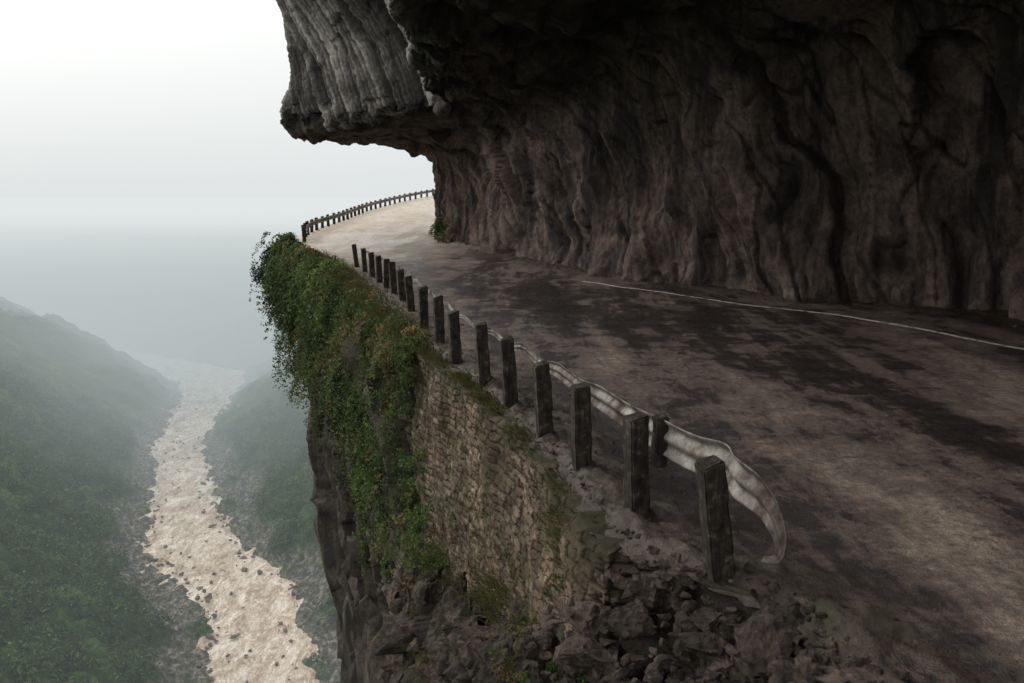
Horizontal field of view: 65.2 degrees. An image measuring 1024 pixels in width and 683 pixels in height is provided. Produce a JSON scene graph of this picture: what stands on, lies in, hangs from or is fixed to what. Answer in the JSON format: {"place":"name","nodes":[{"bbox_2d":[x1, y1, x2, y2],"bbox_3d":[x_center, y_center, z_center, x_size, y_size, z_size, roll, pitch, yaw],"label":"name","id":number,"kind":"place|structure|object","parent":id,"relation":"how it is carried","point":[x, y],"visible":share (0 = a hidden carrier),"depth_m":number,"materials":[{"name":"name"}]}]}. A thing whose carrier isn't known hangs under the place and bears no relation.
{"place":"outdoors","nodes":[
{"label":"outdoors","id":0,"kind":"place"},
{"bbox_2d":[0,208,372,682],"bbox_3d":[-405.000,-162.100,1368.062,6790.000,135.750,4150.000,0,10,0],"label":"terrain","id":1,"kind":"structure","parent":0,"point":[83,292],"depth_m":557.25,"materials":[{"name":"green plant"}]},
{"bbox_2d":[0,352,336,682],"bbox_3d":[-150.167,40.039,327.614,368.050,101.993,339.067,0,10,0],"label":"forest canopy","id":2,"kind":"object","parent":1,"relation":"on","point":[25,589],"visible":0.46,"depth_m":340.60,"materials":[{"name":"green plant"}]},
{"bbox_2d":[112,347,319,682],"bbox_3d":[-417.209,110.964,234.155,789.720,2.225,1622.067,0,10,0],"label":"river","id":3,"kind":"structure","parent":0,"point":[267,600],"depth_m":339.81,"materials":[{"name":"liquid"}]},
{"bbox_2d":[139,394,326,682],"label":"river rocks","id":4,"kind":"object","parent":3,"relation":"in","point":[207,597],"visible":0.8,"depth_m":332.89,"materials":[{"name":"beige stone"}]},
{"bbox_2d":[0,0,434,208],"label":"sky","id":5,"kind":"structure","parent":0,"point":[105,104],"materials":[{"name":"white"}]},
{"bbox_2d":[296,262,838,682],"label":"cliff face","id":6,"kind":"object","parent":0,"point":[370,635],"visible":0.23,"depth_m":26.77},
{"bbox_2d":[249,231,425,669],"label":"hanging vines","id":7,"kind":"object","parent":6,"relation":"on","point":[287,274],"visible":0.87,"depth_m":25.89,"materials":[{"name":"green plant"}]},
{"bbox_2d":[393,446,448,585],"bbox_3d":[-1.548,3.055,14.345,1.229,2.210,2.276,0,10,0],"label":"leafy shrub","id":8,"kind":"object","parent":6,"relation":"on","point":[424,520],"visible":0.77,"depth_m":14.35,"materials":[{"name":"green plant"}]},
{"bbox_2d":[301,247,601,682],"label":"grass","id":9,"kind":"structure","parent":6,"relation":"on","point":[484,597],"depth_m":11.18,"materials":[{"name":"green plant"}]},
{"bbox_2d":[377,556,539,682],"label":"boulders","id":10,"kind":"object","parent":6,"relation":"on","point":[460,636],"visible":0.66,"depth_m":11.13,"materials":[{"name":"grey stone"}]},
{"bbox_2d":[488,604,538,682],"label":"leafy shrub","id":11,"kind":"object","parent":10,"relation":"on","point":[522,624],"visible":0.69,"depth_m":7.19,"materials":[{"name":"green plant"}]},
{"bbox_2d":[411,347,667,639],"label":"retaining wall","id":12,"kind":"structure","parent":6,"relation":"on","point":[500,467],"depth_m":10.34,"materials":[{"name":"stone"}]},
{"bbox_2d":[518,628,609,682],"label":"leafy shrub","id":13,"kind":"object","parent":6,"relation":"on","point":[554,668],"visible":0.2,"depth_m":6.29,"materials":[{"name":"green plant"}]},
{"bbox_2d":[522,566,864,682],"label":"rock outcrop","id":14,"kind":"object","parent":6,"relation":"on","point":[758,635],"visible":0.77,"depth_m":5.71,"materials":[{"name":"grey stone"}]},
{"bbox_2d":[502,546,908,682],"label":"rock rubble","id":15,"kind":"object","parent":14,"relation":"on","point":[659,667],"visible":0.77,"depth_m":5.73,"materials":[{"name":"grey stone"}]},
{"bbox_2d":[276,0,1023,321],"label":"overhanging cliff","id":16,"kind":"structure","parent":0,"point":[836,151],"depth_m":21.54,"materials":[{"name":"stone"}]},
{"bbox_2d":[297,195,1023,682],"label":"road","id":17,"kind":"structure","parent":0,"point":[885,461],"depth_m":9.72,"materials":[{"name":"grey asphalt"}]},
{"bbox_2d":[301,189,434,241],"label":"guardrail","id":18,"kind":"object","parent":17,"relation":"on","point":[306,226],"visible":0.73,"depth_m":65.18,"materials":[{"name":"metal"}]},
{"bbox_2d":[428,215,455,242],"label":"leafy shrub","id":19,"kind":"object","parent":17,"relation":"on","point":[437,227],"visible":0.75,"depth_m":44.05,"materials":[{"name":"green plant"}]},
{"bbox_2d":[352,244,786,585],"bbox_3d":[-2.144,-0.808,18.026,0.637,1.299,26.658,-3,11,-16],"label":"guardrail","id":20,"kind":"object","parent":17,"relation":"on","point":[720,469],"visible":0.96,"depth_m":6.82,"materials":[{"name":"metal"}]},
{"bbox_2d":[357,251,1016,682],"bbox_3d":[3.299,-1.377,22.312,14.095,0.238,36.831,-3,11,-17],"label":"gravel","id":21,"kind":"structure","parent":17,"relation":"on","point":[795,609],"depth_m":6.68,"materials":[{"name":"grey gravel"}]},
{"bbox_2d":[583,281,1023,349],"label":"road edge line","id":22,"kind":"object","parent":17,"relation":"on","point":[847,316],"visible":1,"depth_m":17.43,"materials":[{"name":"white paint"}]}
]}

